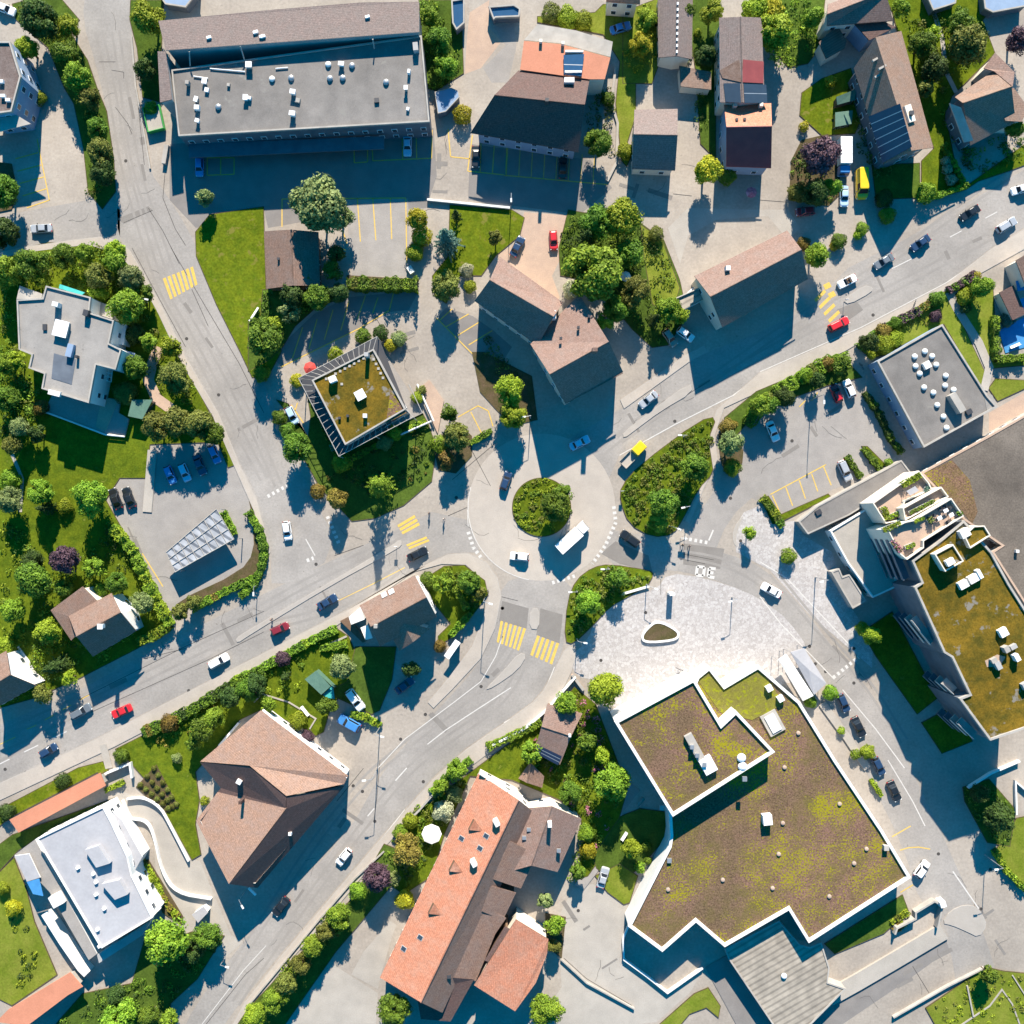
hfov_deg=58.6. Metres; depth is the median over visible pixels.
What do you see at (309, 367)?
parasol
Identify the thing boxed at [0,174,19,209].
broadleaf tree
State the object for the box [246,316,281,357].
broadleaf tree
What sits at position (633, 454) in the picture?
lorry
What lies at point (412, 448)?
ground cover
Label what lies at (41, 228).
car
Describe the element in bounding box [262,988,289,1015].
broadleaf tree
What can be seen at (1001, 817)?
broadleaf tree
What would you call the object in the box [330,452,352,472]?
garden shrub
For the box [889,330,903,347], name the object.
garden shrub
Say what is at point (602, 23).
lawn
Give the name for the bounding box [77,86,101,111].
broadleaf tree
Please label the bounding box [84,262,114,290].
broadleaf tree
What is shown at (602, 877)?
parked car
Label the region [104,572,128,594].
broadleaf tree
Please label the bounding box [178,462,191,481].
parked car
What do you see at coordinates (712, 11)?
broadleaf tree
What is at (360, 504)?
lawn
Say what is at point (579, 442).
car
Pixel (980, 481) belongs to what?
deck building
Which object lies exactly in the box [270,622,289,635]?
car
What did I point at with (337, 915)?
broadleaf tree
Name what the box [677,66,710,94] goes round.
lean to
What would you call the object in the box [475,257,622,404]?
twin gable house
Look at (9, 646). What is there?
garden shrub
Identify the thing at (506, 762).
lawn
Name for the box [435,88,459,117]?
blue shelter
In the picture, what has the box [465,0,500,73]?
yard
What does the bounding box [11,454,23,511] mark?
footpath slab
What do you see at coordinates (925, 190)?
garden shrub
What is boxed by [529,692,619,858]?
ground cover
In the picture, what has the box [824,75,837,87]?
garden shrub
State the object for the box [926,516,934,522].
planter
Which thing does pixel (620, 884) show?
lawn
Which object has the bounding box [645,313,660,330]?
conifer tree
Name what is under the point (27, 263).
broadleaf tree
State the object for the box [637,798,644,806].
garden bench
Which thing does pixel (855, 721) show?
parked car
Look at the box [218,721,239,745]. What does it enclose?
garden wall
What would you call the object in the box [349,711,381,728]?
hedge
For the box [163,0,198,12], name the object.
top shelter
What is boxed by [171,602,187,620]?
broadleaf tree
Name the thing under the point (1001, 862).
hedge
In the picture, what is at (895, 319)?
garden shrub
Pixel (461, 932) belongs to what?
orange roof house
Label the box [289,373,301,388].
garden shrub
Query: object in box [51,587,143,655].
brown house
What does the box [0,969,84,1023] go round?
roof
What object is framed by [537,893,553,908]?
broadleaf tree
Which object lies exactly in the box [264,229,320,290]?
brown outbuilding
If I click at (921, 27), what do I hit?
ground cover
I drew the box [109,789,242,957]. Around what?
yard
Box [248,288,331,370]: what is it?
lawn
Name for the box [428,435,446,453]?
garden shrub
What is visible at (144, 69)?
broadleaf tree
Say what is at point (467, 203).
garden wall
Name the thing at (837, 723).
footpath slab
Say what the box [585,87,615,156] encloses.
ground cover
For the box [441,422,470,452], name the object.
broadleaf tree
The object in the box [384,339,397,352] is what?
garden shrub
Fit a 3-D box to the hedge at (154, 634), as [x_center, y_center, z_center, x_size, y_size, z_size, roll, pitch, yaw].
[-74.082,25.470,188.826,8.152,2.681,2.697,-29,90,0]
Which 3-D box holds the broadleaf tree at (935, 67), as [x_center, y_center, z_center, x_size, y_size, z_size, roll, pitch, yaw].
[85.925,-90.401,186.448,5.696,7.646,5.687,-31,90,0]
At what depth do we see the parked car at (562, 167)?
189.12 m
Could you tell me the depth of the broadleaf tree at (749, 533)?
186.55 m
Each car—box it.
[0,2,16,16]
[30,223,52,233]
[38,742,58,758]
[69,703,92,719]
[108,487,123,509]
[110,703,132,718]
[122,487,136,508]
[163,464,177,484]
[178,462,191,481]
[192,453,207,475]
[194,158,204,176]
[207,653,229,669]
[208,444,221,463]
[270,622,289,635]
[272,896,290,916]
[282,521,292,540]
[284,405,299,424]
[316,593,337,610]
[335,847,352,866]
[337,713,361,732]
[345,688,365,711]
[394,676,414,694]
[402,137,411,156]
[406,546,428,561]
[471,146,480,167]
[499,471,511,490]
[509,235,524,257]
[510,552,528,560]
[549,230,558,249]
[558,157,566,178]
[568,435,590,450]
[596,866,609,888]
[609,21,631,35]
[619,529,640,547]
[638,390,658,408]
[662,328,677,346]
[676,326,694,342]
[760,582,782,598]
[765,420,779,441]
[795,206,815,216]
[827,316,849,332]
[829,383,842,403]
[836,693,850,712]
[837,274,857,288]
[837,459,852,481]
[839,185,849,206]
[842,379,855,398]
[850,716,866,737]
[871,756,885,775]
[873,252,894,269]
[886,780,901,801]
[909,234,931,251]
[913,860,929,878]
[959,204,980,221]
[995,217,1017,233]
[1010,184,1023,195]
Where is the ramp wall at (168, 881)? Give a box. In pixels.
[121,796,211,899]
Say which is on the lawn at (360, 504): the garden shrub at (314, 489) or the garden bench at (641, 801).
the garden shrub at (314, 489)
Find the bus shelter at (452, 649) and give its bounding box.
[444,639,459,658]
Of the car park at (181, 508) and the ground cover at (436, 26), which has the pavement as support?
the car park at (181, 508)
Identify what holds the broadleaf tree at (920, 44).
on the ground
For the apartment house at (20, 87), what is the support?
on the pavement
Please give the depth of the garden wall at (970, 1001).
189.49 m
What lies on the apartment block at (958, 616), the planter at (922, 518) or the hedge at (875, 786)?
the planter at (922, 518)
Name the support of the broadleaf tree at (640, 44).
on the ground
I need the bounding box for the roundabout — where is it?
[468,434,614,580]
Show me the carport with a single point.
(210, 533)
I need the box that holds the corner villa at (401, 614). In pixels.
[340,575,436,650]
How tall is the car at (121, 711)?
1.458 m
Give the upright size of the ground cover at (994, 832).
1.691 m
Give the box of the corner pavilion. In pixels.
[978,0,1023,17]
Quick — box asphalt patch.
[118,206,862,642]
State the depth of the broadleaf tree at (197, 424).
183.37 m
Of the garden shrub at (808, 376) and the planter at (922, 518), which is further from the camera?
the garden shrub at (808, 376)
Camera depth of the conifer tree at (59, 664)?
186.22 m
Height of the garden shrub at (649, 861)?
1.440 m
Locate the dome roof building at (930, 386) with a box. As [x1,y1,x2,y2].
[868,324,996,448]
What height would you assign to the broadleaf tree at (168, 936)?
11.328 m
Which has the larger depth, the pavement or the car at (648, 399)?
the pavement
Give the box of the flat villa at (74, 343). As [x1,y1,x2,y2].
[17,284,154,437]
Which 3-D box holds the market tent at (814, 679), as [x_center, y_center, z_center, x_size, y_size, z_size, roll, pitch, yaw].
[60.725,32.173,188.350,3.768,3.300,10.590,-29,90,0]
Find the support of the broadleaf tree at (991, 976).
on the ground
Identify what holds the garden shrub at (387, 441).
on the lawn at (360, 504)
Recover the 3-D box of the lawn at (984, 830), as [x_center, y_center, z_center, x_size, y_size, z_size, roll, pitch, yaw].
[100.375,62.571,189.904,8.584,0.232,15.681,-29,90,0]
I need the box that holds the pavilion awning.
[902,486,918,495]
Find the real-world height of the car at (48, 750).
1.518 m
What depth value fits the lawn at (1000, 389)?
189.84 m
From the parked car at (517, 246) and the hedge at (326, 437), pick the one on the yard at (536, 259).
the parked car at (517, 246)
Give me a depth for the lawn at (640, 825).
189.80 m
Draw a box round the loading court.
[705,955,769,1023]
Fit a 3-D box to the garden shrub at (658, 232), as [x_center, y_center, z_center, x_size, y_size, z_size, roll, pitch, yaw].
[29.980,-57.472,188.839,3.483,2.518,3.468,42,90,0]
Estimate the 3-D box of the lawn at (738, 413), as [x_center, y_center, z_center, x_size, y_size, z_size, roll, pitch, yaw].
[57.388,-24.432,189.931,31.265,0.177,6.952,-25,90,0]
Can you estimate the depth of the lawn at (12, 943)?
189.82 m
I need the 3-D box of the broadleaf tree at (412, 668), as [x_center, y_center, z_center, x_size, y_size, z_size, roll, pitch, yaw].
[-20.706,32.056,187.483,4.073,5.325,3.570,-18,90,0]
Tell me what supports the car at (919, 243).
on the road at (1003, 203)
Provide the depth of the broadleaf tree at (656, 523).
185.09 m
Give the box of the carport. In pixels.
[166,509,242,571]
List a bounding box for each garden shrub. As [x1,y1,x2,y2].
[0,469,22,488]
[0,636,15,653]
[0,803,16,821]
[0,881,9,895]
[4,899,22,916]
[32,399,49,415]
[37,90,47,106]
[53,772,71,788]
[56,497,73,514]
[93,583,106,595]
[111,380,138,405]
[112,748,129,764]
[125,322,145,346]
[144,100,157,114]
[148,874,155,882]
[160,713,179,732]
[171,752,182,763]
[199,795,209,806]
[250,363,270,382]
[271,410,287,425]
[274,651,289,666]
[278,422,294,438]
[288,710,307,730]
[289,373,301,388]
[301,729,314,740]
[310,483,325,499]
[327,345,343,360]
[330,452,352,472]
[348,882,366,900]
[355,328,371,343]
[373,324,388,340]
[376,435,393,451]
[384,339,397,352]
[386,424,401,440]
[391,330,407,347]
[392,824,407,837]
[394,889,414,909]
[402,812,418,828]
[404,242,423,261]
[410,391,422,403]
[411,226,432,246]
[416,385,426,395]
[419,571,436,589]
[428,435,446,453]
[431,800,453,821]
[433,639,447,652]
[445,785,462,802]
[452,104,471,124]
[458,263,473,277]
[463,280,476,293]
[541,1,561,23]
[556,3,579,29]
[562,279,577,299]
[574,9,592,30]
[577,824,596,842]
[579,841,596,859]
[601,91,614,105]
[616,142,631,160]
[634,861,645,873]
[641,840,651,851]
[644,857,651,865]
[647,225,663,241]
[693,28,701,36]
[716,167,736,186]
[718,417,738,432]
[723,457,742,477]
[781,547,797,564]
[787,182,804,202]
[797,236,810,251]
[797,367,812,384]
[798,121,808,132]
[803,696,816,707]
[819,356,834,372]
[822,684,838,700]
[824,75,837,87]
[829,242,837,250]
[831,233,847,249]
[837,726,845,733]
[850,748,861,759]
[853,230,863,239]
[854,622,868,635]
[855,221,868,235]
[859,744,875,759]
[867,351,876,359]
[874,188,893,207]
[874,322,891,339]
[877,334,895,355]
[878,207,896,224]
[884,458,893,466]
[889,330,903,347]
[890,316,902,329]
[914,182,938,204]
[928,291,945,307]
[929,309,941,322]
[940,156,950,165]
[942,164,952,175]
[945,173,958,185]
[956,287,975,305]
[959,303,972,313]
[971,271,981,279]
[1000,313,1015,327]
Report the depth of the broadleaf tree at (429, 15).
185.57 m
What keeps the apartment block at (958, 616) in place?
on the pavement
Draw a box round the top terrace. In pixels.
[488,4,519,23]
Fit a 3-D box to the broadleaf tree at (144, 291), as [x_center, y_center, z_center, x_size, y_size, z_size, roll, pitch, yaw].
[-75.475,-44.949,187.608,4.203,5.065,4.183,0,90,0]
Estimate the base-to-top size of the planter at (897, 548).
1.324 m
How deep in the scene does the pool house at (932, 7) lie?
187.75 m
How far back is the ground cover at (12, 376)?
189.25 m
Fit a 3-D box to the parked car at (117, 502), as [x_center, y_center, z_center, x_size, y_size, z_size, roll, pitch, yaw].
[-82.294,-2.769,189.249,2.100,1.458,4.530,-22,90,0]
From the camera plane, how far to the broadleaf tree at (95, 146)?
184.54 m
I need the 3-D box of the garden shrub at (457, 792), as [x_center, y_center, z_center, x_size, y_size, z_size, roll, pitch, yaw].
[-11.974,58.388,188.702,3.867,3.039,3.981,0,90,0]
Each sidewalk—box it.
[0,236,269,556]
[0,553,501,799]
[233,646,575,1023]
[620,346,707,407]
[685,229,1023,523]
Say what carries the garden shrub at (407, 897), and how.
on the pavement
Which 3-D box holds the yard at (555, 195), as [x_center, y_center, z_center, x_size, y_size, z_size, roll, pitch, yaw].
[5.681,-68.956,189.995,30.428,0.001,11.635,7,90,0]
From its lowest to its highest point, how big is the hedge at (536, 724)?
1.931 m
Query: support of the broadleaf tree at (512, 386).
on the ground
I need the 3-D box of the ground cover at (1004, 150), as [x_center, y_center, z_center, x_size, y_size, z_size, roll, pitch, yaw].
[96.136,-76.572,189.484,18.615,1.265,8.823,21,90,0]
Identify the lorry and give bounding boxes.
[554,521,589,553]
[619,440,646,468]
[836,136,852,176]
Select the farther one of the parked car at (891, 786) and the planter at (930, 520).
the parked car at (891, 786)
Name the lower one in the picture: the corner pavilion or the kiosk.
the kiosk
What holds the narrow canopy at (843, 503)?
on the pavement
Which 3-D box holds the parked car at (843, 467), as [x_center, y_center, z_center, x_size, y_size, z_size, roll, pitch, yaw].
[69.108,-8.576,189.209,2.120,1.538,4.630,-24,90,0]
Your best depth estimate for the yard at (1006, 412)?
190.00 m
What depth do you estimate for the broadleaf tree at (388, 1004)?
183.29 m
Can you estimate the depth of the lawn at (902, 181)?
189.85 m
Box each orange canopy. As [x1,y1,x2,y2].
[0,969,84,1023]
[10,772,108,832]
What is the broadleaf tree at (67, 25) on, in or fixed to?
on the ground
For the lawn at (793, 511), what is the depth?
189.84 m
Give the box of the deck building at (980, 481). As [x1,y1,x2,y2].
[920,413,1023,604]
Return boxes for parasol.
[304,362,315,372]
[422,824,441,843]
[621,271,630,281]
[746,187,756,197]
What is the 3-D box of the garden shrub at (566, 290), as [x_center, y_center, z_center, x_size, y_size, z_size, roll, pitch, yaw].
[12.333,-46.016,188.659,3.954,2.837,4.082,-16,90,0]
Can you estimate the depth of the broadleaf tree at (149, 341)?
185.79 m
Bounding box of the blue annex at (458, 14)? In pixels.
[451,0,464,34]
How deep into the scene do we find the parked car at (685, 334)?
188.88 m
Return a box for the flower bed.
[136,765,178,812]
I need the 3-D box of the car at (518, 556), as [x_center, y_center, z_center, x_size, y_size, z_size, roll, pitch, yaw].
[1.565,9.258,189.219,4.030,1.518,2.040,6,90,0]
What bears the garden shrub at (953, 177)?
on the lawn at (935, 102)
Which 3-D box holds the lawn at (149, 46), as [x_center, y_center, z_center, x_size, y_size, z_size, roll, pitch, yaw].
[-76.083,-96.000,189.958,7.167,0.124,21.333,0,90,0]
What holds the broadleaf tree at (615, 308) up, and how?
on the ground
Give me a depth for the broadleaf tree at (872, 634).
185.47 m
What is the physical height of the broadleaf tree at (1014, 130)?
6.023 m
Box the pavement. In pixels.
[0,0,1023,1023]
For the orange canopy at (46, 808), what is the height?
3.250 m
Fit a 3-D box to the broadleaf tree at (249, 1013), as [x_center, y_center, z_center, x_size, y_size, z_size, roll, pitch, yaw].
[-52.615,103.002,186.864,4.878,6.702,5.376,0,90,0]
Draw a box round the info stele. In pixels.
[666,591,674,595]
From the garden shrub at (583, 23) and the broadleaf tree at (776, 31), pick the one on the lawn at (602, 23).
the garden shrub at (583, 23)
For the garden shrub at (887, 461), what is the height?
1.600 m
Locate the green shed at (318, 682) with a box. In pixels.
[305,669,335,698]
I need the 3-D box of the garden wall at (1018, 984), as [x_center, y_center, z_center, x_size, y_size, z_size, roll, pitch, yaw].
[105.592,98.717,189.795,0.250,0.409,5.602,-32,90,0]
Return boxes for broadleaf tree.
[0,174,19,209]
[0,217,20,249]
[0,254,22,290]
[0,353,18,376]
[0,385,20,411]
[0,485,23,512]
[0,597,25,622]
[1,434,23,454]
[7,350,25,369]
[8,417,29,436]
[13,248,50,279]
[13,561,52,598]
[14,35,39,58]
[19,0,59,41]
[19,549,44,566]
[26,478,55,503]
[27,424,45,443]
[30,272,51,288]
[32,616,62,644]
[32,683,53,704]
[48,545,80,574]
[50,41,81,66]
[51,243,76,270]
[53,578,73,595]
[57,13,80,39]
[59,668,77,686]
[61,60,93,94]
[69,480,107,519]
[73,243,95,264]
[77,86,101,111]
[80,557,104,577]
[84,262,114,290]
[86,116,109,138]
[86,137,113,163]
[87,286,109,301]
[89,160,116,186]
[98,997,137,1023]
[102,248,126,273]
[103,239,126,258]
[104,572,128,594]
[105,287,145,325]
[105,983,126,1006]
[117,265,144,290]
[122,354,147,379]
[129,0,165,35]
[129,591,153,613]
[133,56,156,82]
[134,283,153,301]
[136,1004,158,1023]
[138,332,157,352]
[140,410,167,442]
[144,915,190,966]
[156,361,192,395]
[159,1007,178,1023]
[160,336,182,356]
[162,405,192,438]
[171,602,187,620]
[181,409,213,440]
[182,939,206,963]
[184,733,201,751]
[185,595,202,611]
[189,717,215,741]
[190,921,222,949]
[194,189,214,207]
[203,422,224,444]
[203,706,225,727]
[219,686,240,708]
[234,679,255,702]
[243,1002,266,1023]
[244,673,266,697]
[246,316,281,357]
[260,695,276,713]
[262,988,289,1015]
[267,316,282,334]
[274,971,296,995]
[277,303,301,323]
[279,284,304,308]
[282,431,312,464]
[288,172,344,233]
[289,952,311,975]
[301,934,325,958]
[302,284,330,311]
[315,697,338,713]
[316,921,334,941]
[322,259,343,280]
[325,902,350,929]
[326,244,346,261]
[326,488,348,509]
[327,281,349,302]
[329,197,355,231]
[329,654,356,678]
[361,862,393,892]
[364,468,397,501]
[376,993,412,1023]
[386,870,401,887]
[392,832,422,867]
[401,661,421,677]
[405,208,427,230]
[419,4,438,27]
[425,26,451,56]
[430,572,452,593]
[431,268,459,301]
[432,779,449,796]
[433,55,457,79]
[438,449,455,471]
[440,403,457,421]
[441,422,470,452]
[446,757,467,782]
[456,570,480,595]
[471,587,485,600]
[488,229,501,246]
[493,374,524,408]
[499,405,527,428]
[520,739,542,763]
[529,993,565,1023]
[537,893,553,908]
[541,490,569,521]
[543,915,566,935]
[548,938,560,952]
[552,483,574,499]
[553,691,576,714]
[558,780,581,805]
[561,241,623,301]
[569,862,585,879]
[575,588,600,614]
[576,731,596,751]
[577,203,610,241]
[583,129,611,157]
[587,672,623,708]
[593,761,631,801]
[595,746,610,765]
[596,311,614,328]
[602,294,629,322]
[605,196,643,235]
[606,567,628,586]
[616,236,643,267]
[620,274,650,308]
[620,839,642,859]
[629,31,652,57]
[634,6,657,34]
[645,513,668,533]
[646,488,680,521]
[654,297,681,323]
[674,308,689,323]
[678,451,710,481]
[685,3,695,18]
[694,44,717,66]
[694,154,723,184]
[699,0,723,25]
[717,430,744,456]
[741,0,768,17]
[742,526,756,540]
[748,392,771,415]
[760,12,793,53]
[762,0,785,15]
[766,396,782,414]
[772,385,795,406]
[799,135,842,177]
[800,177,829,206]
[802,6,824,29]
[804,242,830,268]
[809,371,825,388]
[823,178,843,195]
[831,355,851,375]
[858,334,879,351]
[860,626,882,644]
[891,0,910,18]
[906,31,936,60]
[918,79,934,97]
[920,51,949,83]
[925,23,941,42]
[947,23,987,66]
[948,5,978,34]
[969,276,995,297]
[969,783,990,803]
[978,964,999,984]
[983,800,1015,833]
[1004,121,1023,137]
[1005,25,1023,56]
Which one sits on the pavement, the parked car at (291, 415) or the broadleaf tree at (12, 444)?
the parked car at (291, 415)
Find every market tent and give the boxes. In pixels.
[772,650,812,700]
[785,645,825,693]
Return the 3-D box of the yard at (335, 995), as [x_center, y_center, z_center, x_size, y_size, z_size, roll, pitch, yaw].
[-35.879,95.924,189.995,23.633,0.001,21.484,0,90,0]
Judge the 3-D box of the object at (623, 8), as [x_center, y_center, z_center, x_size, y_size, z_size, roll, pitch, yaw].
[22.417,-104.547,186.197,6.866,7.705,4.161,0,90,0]
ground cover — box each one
[0,241,149,330]
[0,312,42,432]
[0,374,37,438]
[0,477,134,701]
[0,522,46,650]
[11,918,36,986]
[16,5,102,196]
[59,935,222,1023]
[98,521,152,611]
[139,317,195,404]
[151,704,225,747]
[240,903,345,1023]
[258,289,327,334]
[258,656,303,698]
[269,637,345,676]
[319,424,430,494]
[383,780,467,886]
[419,0,460,90]
[449,567,488,612]
[483,335,518,378]
[513,478,572,532]
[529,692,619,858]
[560,215,675,343]
[567,565,649,634]
[567,781,593,882]
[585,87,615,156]
[622,3,656,74]
[622,421,714,534]
[687,51,710,130]
[766,0,817,68]
[790,148,834,201]
[847,87,891,178]
[884,307,936,348]
[902,10,989,94]
[935,974,1023,1023]
[939,109,1021,163]
[951,135,1023,173]
[965,784,1015,845]
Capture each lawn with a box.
[0,162,14,211]
[0,242,233,707]
[0,761,108,825]
[0,797,114,869]
[0,857,57,1005]
[12,0,115,208]
[56,931,224,1023]
[115,629,353,859]
[129,0,163,101]
[146,859,182,923]
[177,501,260,606]
[195,206,281,377]
[238,844,399,1023]
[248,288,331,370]
[277,397,434,521]
[334,646,395,714]
[347,275,418,280]
[391,686,627,893]
[418,0,463,90]
[427,565,487,641]
[432,205,524,303]
[434,433,471,473]
[472,352,537,422]
[512,478,570,536]
[537,4,635,166]
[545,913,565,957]
[558,209,686,347]
[565,564,652,643]
[593,808,665,872]
[595,864,637,904]
[620,417,714,536]
[622,0,657,83]
[640,224,679,312]
[660,987,720,1023]
[692,0,719,159]
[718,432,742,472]
[724,367,862,434]
[760,494,830,523]
[771,0,824,67]
[790,134,839,205]
[799,68,859,135]
[824,894,908,953]
[861,446,885,466]
[862,291,983,383]
[868,611,936,713]
[871,163,919,198]
[888,0,1023,196]
[921,710,972,753]
[925,967,1023,1023]
[955,279,1023,368]
[962,779,1014,846]
[989,378,1023,401]
[996,816,1023,883]
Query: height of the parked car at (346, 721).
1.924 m
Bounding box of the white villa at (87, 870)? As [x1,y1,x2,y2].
[15,797,164,976]
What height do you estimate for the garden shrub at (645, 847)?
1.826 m
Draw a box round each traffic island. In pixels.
[236,540,401,641]
[487,653,524,688]
[530,608,539,628]
[623,385,691,436]
[845,286,872,303]
[944,905,985,935]
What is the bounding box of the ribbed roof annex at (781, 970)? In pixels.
[723,917,845,1023]
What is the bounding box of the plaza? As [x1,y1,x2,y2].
[573,506,872,706]
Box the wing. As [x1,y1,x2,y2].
[825,509,896,597]
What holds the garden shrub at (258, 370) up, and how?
on the lawn at (230, 250)
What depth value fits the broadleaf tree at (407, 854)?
183.71 m
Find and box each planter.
[879,506,890,520]
[881,520,900,532]
[888,511,899,519]
[889,539,904,552]
[898,472,922,487]
[904,542,915,549]
[907,499,935,514]
[912,516,924,523]
[922,486,930,492]
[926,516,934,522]
[955,511,963,515]
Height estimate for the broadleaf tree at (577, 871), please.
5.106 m
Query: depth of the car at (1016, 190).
189.10 m
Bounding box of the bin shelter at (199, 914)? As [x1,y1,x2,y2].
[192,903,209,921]
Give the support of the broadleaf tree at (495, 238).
on the ground
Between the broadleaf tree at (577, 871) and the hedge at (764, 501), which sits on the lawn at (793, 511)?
the hedge at (764, 501)
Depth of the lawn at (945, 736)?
189.78 m
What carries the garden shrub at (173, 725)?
on the lawn at (146, 754)
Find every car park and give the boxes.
[108,443,253,620]
[684,380,895,547]
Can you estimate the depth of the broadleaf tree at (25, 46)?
184.84 m
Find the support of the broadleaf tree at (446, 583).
on the ground
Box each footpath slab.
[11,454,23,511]
[99,744,112,768]
[143,346,173,412]
[143,450,156,511]
[574,784,639,890]
[819,701,870,769]
[932,13,957,92]
[946,292,993,390]
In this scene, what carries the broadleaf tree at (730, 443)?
on the ground
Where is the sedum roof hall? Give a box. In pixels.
[610,661,910,951]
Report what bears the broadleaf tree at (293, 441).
on the ground
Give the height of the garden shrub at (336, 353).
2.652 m
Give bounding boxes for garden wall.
[17,646,34,670]
[104,761,134,777]
[131,36,150,168]
[161,144,169,164]
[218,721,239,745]
[250,851,383,1003]
[254,694,316,728]
[330,635,346,643]
[406,794,431,821]
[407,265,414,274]
[427,198,509,208]
[492,677,575,745]
[560,958,634,1009]
[571,674,584,690]
[606,67,618,181]
[622,925,702,993]
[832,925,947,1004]
[891,897,946,934]
[892,966,982,1017]
[962,989,1019,1023]
[966,759,1019,788]
[966,985,973,1016]
[1012,975,1023,993]
[1013,780,1023,814]
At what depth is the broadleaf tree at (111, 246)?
184.99 m
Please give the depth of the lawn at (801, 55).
189.86 m
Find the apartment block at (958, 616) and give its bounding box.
[859,471,1023,740]
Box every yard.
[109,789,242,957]
[170,128,436,227]
[277,290,511,365]
[286,921,395,1023]
[346,198,409,275]
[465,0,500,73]
[468,144,611,212]
[483,23,515,81]
[497,212,566,298]
[548,884,705,1023]
[668,208,799,261]
[812,940,948,1023]
[825,953,954,1023]
[989,393,1023,430]
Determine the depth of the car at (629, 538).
188.67 m
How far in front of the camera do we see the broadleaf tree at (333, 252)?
185.93 m
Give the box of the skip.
[142,104,165,133]
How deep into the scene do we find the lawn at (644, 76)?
189.87 m
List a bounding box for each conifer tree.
[34,499,57,514]
[41,652,76,673]
[281,669,291,679]
[433,228,465,262]
[451,209,461,223]
[573,228,598,247]
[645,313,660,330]
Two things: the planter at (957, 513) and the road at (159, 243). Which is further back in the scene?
the road at (159, 243)
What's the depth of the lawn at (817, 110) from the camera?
189.86 m
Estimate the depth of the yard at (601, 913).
190.00 m
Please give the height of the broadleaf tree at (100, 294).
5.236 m
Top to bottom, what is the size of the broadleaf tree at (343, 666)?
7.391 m
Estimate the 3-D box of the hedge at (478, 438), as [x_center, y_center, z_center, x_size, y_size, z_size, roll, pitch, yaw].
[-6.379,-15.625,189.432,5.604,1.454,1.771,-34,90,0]
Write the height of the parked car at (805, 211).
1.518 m
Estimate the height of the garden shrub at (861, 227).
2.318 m
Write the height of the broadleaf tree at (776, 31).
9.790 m
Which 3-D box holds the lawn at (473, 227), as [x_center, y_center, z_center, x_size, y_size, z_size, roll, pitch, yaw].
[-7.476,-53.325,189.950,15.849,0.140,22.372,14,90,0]
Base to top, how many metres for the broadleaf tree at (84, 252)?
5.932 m
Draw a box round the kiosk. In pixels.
[827,568,866,608]
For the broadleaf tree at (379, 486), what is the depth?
184.75 m
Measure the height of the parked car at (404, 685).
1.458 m
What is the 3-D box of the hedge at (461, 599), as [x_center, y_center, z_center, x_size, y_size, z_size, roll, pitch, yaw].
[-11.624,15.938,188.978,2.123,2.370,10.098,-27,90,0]
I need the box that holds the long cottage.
[657,0,692,69]
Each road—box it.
[0,0,1009,1023]
[0,129,996,1023]
[186,578,571,1023]
[569,170,1023,476]
[604,530,994,985]
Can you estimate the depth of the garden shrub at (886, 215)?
188.15 m
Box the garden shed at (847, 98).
[833,90,855,108]
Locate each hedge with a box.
[104,779,125,793]
[108,524,175,628]
[135,624,173,645]
[140,665,266,737]
[143,858,180,918]
[191,575,257,613]
[219,510,237,535]
[231,624,338,684]
[238,509,268,599]
[313,410,335,453]
[319,640,347,651]
[346,275,418,293]
[349,419,425,460]
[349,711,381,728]
[428,756,473,796]
[443,566,469,611]
[448,610,473,638]
[470,428,492,444]
[485,718,541,751]
[742,351,850,428]
[757,494,780,518]
[768,504,785,528]
[843,454,863,479]
[854,291,946,351]
[860,446,882,470]
[861,391,905,454]
[869,778,883,797]
[889,909,910,924]
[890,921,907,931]
[919,183,968,199]
[940,142,969,188]
[945,270,978,294]
[988,315,1023,363]
[990,847,1023,891]
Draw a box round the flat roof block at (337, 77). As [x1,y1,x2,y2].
[158,2,432,157]
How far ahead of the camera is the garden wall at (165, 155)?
189.04 m
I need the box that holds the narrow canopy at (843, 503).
[794,460,909,533]
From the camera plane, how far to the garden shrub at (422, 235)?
187.72 m
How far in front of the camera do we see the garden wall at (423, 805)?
189.14 m
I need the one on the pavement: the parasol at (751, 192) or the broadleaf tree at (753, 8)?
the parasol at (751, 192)
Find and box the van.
[854,167,869,199]
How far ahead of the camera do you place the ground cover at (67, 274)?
189.25 m
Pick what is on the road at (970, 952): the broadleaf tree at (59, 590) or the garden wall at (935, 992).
the garden wall at (935, 992)
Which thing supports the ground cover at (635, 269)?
on the lawn at (641, 311)
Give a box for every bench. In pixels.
[249,307,258,320]
[300,706,309,715]
[620,831,627,841]
[624,586,648,594]
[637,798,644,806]
[641,621,678,642]
[1010,342,1020,348]
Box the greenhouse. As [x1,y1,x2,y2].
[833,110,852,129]
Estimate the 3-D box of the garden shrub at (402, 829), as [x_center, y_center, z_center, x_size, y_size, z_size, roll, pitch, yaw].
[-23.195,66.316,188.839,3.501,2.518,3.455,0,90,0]
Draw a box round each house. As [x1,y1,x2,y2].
[0,41,42,133]
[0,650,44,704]
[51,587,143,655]
[196,709,348,895]
[298,336,443,457]
[380,769,580,1021]
[471,24,612,158]
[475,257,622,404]
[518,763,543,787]
[535,703,581,764]
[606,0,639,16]
[631,109,677,175]
[676,231,807,329]
[714,17,771,174]
[814,0,894,65]
[848,31,932,168]
[922,0,955,14]
[945,53,1023,150]
[993,256,1023,352]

